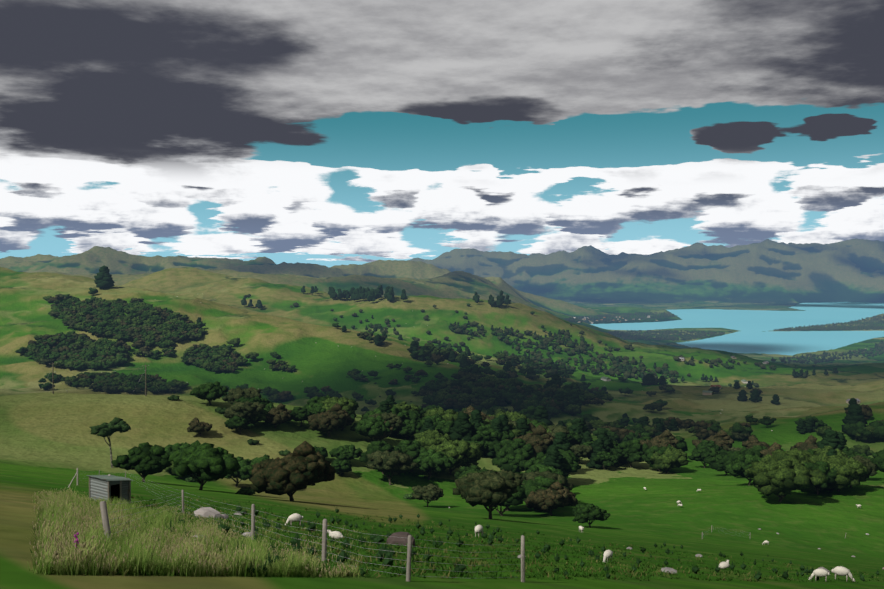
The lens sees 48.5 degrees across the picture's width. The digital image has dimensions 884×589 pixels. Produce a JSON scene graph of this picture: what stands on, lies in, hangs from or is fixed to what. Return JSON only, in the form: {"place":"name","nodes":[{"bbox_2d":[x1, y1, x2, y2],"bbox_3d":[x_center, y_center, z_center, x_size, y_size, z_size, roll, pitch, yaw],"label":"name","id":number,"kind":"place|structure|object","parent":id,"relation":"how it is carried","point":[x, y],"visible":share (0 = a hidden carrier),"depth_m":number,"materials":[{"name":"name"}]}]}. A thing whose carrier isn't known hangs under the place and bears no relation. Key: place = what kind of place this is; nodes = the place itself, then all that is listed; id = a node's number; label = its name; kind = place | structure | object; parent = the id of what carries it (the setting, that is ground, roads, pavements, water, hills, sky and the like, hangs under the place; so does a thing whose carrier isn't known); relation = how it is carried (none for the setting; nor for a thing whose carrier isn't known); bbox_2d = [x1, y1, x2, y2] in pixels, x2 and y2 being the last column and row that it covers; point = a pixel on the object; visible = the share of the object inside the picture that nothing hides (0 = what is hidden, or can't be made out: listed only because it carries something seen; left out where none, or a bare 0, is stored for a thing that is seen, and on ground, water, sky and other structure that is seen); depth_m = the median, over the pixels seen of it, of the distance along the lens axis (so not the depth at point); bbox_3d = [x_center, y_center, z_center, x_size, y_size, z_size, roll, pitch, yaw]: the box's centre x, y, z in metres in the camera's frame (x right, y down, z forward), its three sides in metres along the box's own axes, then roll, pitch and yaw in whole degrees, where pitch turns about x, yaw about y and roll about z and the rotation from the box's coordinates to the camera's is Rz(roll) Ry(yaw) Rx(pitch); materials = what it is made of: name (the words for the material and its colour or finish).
{"place":"outdoors","nodes":[
{"label":"outdoors","id":0,"kind":"place"},
{"bbox_2d":[0,238,883,588],"bbox_3d":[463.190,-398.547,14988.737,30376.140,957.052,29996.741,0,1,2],"label":"terrain","id":1,"kind":"structure","parent":0,"point":[48,440],"depth_m":1048.98,"materials":[{"name":"green plant"}]},
{"bbox_2d":[41,362,66,393],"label":"power pole","id":2,"kind":"object","parent":1,"relation":"on","point":[52,379],"visible":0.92,"depth_m":311.99,"materials":[{"name":"grey wood"}]},
{"bbox_2d":[74,532,78,548],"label":"foxglove plants","id":3,"kind":"object","parent":1,"relation":"on","point":[76,537],"visible":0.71,"depth_m":20.73,"materials":[{"name":"purple plant"}]},
{"bbox_2d":[100,501,111,540],"bbox_3d":[-9.000,6.337,26.385,0.522,1.552,0.194,1,1,32],"label":"fence post","id":4,"kind":"object","parent":1,"relation":"on","point":[104,516],"visible":0.69,"depth_m":26.37,"materials":[{"name":"grey wood"}]},
{"bbox_2d":[86,474,130,502],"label":"shed","id":5,"kind":"structure","parent":1,"relation":"on","point":[108,486],"depth_m":53.72,"materials":[{"name":"metal"}]},
{"bbox_2d":[133,364,156,395],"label":"power pole","id":6,"kind":"object","parent":1,"relation":"on","point":[145,380],"visible":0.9,"depth_m":308.76,"materials":[{"name":"grey wood"}]},
{"bbox_2d":[182,490,183,512],"bbox_3d":[-13.373,10.861,50.732,0.121,1.569,0.170,0,1,-4],"label":"fence post","id":7,"kind":"object","parent":1,"relation":"on","point":[183,500],"visible":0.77,"depth_m":50.67,"materials":[{"name":"grey wood"}]},
{"bbox_2d":[26,484,364,577],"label":"grass tufts","id":8,"kind":"object","parent":1,"relation":"on","point":[57,550],"visible":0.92,"depth_m":24.80,"materials":[{"name":"green plant"}]},
{"bbox_2d":[194,507,219,518],"bbox_3d":[-11.930,11.151,50.100,1.561,0.537,1.277,1,2,39],"label":"rock","id":9,"kind":"object","parent":1,"relation":"on","point":[206,511],"visible":0.54,"depth_m":49.71,"materials":[{"name":"grey stone"}]},
{"bbox_2d":[251,504,254,539],"bbox_3d":[-6.886,8.459,35.786,0.133,1.635,0.152,1,1,22],"label":"fence post","id":10,"kind":"object","parent":1,"relation":"on","point":[252,518],"visible":0.79,"depth_m":35.74,"materials":[{"name":"grey wood"}]},
{"bbox_2d":[285,513,302,525],"bbox_3d":[-7.758,11.780,51.355,1.046,0.678,0.410,-1,1,-24],"label":"sheep","id":11,"kind":"object","parent":1,"relation":"on","point":[296,517],"visible":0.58,"depth_m":51.24},
{"bbox_2d":[321,519,326,563],"bbox_3d":[-3.471,7.414,28.921,0.150,1.622,0.191,-1,2,-35],"label":"fence post","id":12,"kind":"object","parent":1,"relation":"on","point":[324,542],"visible":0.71,"depth_m":28.86,"materials":[{"name":"grey wood"}]},
{"bbox_2d":[327,530,342,538],"bbox_3d":[-4.644,10.429,42.642,0.876,0.366,0.425,1,1,33],"label":"sheep","id":13,"kind":"object","parent":1,"relation":"on","point":[338,536],"visible":0.92,"depth_m":42.46},
{"bbox_2d":[386,532,414,546],"bbox_3d":[-1.837,11.095,44.434,1.323,0.624,1.104,0,1,8],"label":"rock","id":14,"kind":"object","parent":1,"relation":"on","point":[395,539],"visible":0.48,"depth_m":44.08,"materials":[{"name":"grey stone"}]},
{"bbox_2d":[406,535,411,581],"bbox_3d":[-0.884,7.143,26.038,0.141,1.555,0.245,-1,1,-25],"label":"fence post","id":15,"kind":"object","parent":1,"relation":"on","point":[408,567],"visible":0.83,"depth_m":25.98,"materials":[{"name":"grey wood"}]},
{"bbox_2d":[82,472,748,577],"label":"fence wires","id":16,"kind":"object","parent":1,"relation":"on","point":[321,537],"visible":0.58,"depth_m":29.41,"materials":[{"name":"grey metal"}]},
{"bbox_2d":[93,296,772,505],"bbox_3d":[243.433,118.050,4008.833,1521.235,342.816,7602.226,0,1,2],"label":"sheep flock","id":17,"kind":"object","parent":1,"relation":"on","point":[643,487],"visible":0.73,"depth_m":247.17,"materials":[{"name":"fur"}]},
{"bbox_2d":[15,265,883,455],"bbox_3d":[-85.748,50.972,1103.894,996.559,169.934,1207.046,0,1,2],"label":"trees","id":18,"kind":"object","parent":1,"relation":"on","point":[537,402],"visible":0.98,"depth_m":1103.14,"materials":[{"name":"green plant"}]},
{"bbox_2d":[30,493,883,582],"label":"short grass tufts","id":19,"kind":"object","parent":1,"relation":"on","point":[452,561],"visible":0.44,"depth_m":42.11,"materials":[{"name":"green plant"}]},
{"bbox_2d":[474,525,482,536],"bbox_3d":[2.479,15.689,65.264,0.520,0.855,1.299,1,1,23],"label":"sheep","id":20,"kind":"object","parent":1,"relation":"on","point":[478,529],"visible":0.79,"depth_m":64.90},
{"bbox_2d":[89,381,883,527],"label":"trees","id":21,"kind":"object","parent":1,"relation":"on","point":[511,441],"visible":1,"depth_m":263.10,"materials":[{"name":"green plant"}]},
{"bbox_2d":[144,505,879,580],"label":"shrubs","id":22,"kind":"object","parent":1,"relation":"on","point":[387,553],"visible":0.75,"depth_m":44.47,"materials":[{"name":"green foliage"}]},
{"bbox_2d":[521,535,524,581],"bbox_3d":[2.503,8.319,30.353,0.136,1.727,0.199,0,1,6],"label":"fence post","id":23,"kind":"object","parent":1,"relation":"on","point":[522,558],"visible":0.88,"depth_m":30.31,"materials":[{"name":"grey wood"}]},
{"bbox_2d":[241,285,883,386],"bbox_3d":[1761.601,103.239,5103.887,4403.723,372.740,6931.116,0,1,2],"label":"trees","id":24,"kind":"object","parent":1,"relation":"on","point":[623,367],"visible":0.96,"depth_m":2069.58,"materials":[{"name":"green plant"}]},
{"bbox_2d":[601,376,610,380],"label":"house","id":25,"kind":"structure","parent":1,"relation":"on","point":[604,378],"depth_m":1468.47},
{"bbox_2d":[603,550,612,561],"bbox_3d":[8.396,13.311,49.894,0.390,0.648,1.001,1,2,37],"label":"sheep","id":26,"kind":"object","parent":1,"relation":"on","point":[607,554],"visible":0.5,"depth_m":49.74},
{"bbox_2d":[661,567,676,573],"bbox_3d":[10.765,13.090,46.548,0.673,0.235,0.931,-1,1,-22],"label":"rock","id":27,"kind":"object","parent":1,"relation":"on","point":[668,569],"visible":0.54,"depth_m":46.41,"materials":[{"name":"grey stone"}]},
{"bbox_2d":[702,390,712,394],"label":"house","id":28,"kind":"structure","parent":1,"relation":"on","point":[705,392],"depth_m":1279.46,"materials":[{"name":"grey"}]},
{"bbox_2d":[718,560,729,568],"bbox_3d":[16.396,15.682,56.927,1.050,0.448,0.538,-1,2,-38],"label":"sheep","id":29,"kind":"object","parent":1,"relation":"on","point":[724,565],"visible":0.98,"depth_m":56.70},
{"bbox_2d":[808,568,829,580],"bbox_3d":[21.385,15.906,55.719,1.145,0.745,0.458,0,1,16],"label":"sheep","id":30,"kind":"object","parent":1,"relation":"on","point":[820,572],"visible":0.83,"depth_m":55.58},
{"bbox_2d":[831,566,854,581],"bbox_3d":[24.575,17.110,60.160,1.379,0.891,0.545,0,1,19],"label":"sheep","id":31,"kind":"object","parent":1,"relation":"on","point":[841,571],"visible":0.94,"depth_m":60.00},
{"bbox_2d":[0,0,883,266],"label":"sky","id":32,"kind":"structure","parent":0,"point":[329,133],"materials":[{"name":"white"}]},
{"bbox_2d":[590,302,883,355],"bbox_3d":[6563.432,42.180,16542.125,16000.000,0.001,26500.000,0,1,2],"label":"water","id":33,"kind":"structure","parent":0,"point":[755,333],"depth_m":7379.81,"materials":[{"name":"blue liquid"}]}
]}

